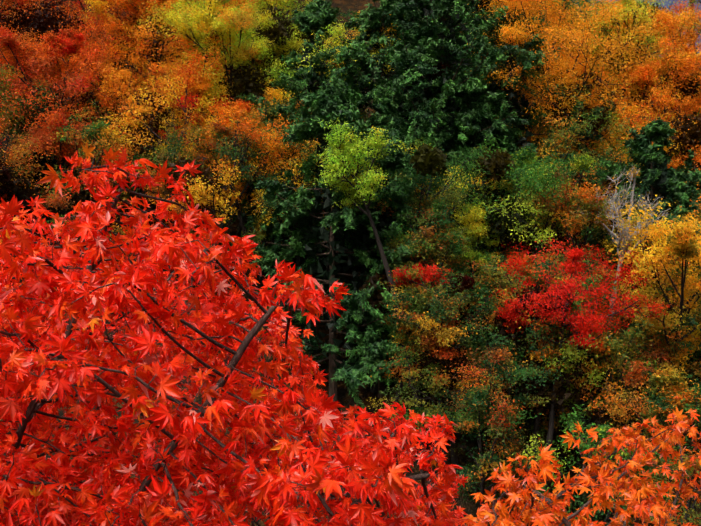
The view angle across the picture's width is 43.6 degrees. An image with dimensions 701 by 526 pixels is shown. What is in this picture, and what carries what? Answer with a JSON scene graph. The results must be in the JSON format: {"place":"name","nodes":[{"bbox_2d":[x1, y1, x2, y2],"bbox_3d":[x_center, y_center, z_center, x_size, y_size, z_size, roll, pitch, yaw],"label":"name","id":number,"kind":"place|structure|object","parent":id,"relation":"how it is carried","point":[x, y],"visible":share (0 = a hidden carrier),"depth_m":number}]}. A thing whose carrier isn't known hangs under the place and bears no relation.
{"place":"outdoors","nodes":[
{"label":"outdoors","id":0,"kind":"place"},
{"bbox_2d":[0,0,700,525],"bbox_3d":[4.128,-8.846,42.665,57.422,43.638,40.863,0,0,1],"label":"tree","id":1,"kind":"object","parent":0,"point":[272,32],"depth_m":33.10},
{"bbox_2d":[0,142,700,525],"bbox_3d":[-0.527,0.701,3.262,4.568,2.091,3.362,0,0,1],"label":"maple","id":2,"kind":"object","parent":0,"point":[270,488],"depth_m":2.48},
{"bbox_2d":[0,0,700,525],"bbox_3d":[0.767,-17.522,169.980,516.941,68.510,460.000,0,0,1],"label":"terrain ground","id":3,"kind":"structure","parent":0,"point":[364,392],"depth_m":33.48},
{"bbox_2d":[219,0,700,411],"bbox_3d":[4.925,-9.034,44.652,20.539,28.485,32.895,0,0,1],"label":"evergreen tree","id":4,"kind":"object","parent":3,"relation":"on","point":[335,98],"visible":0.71,"depth_m":34.36},
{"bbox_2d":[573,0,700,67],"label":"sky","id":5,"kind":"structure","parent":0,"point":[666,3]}
]}

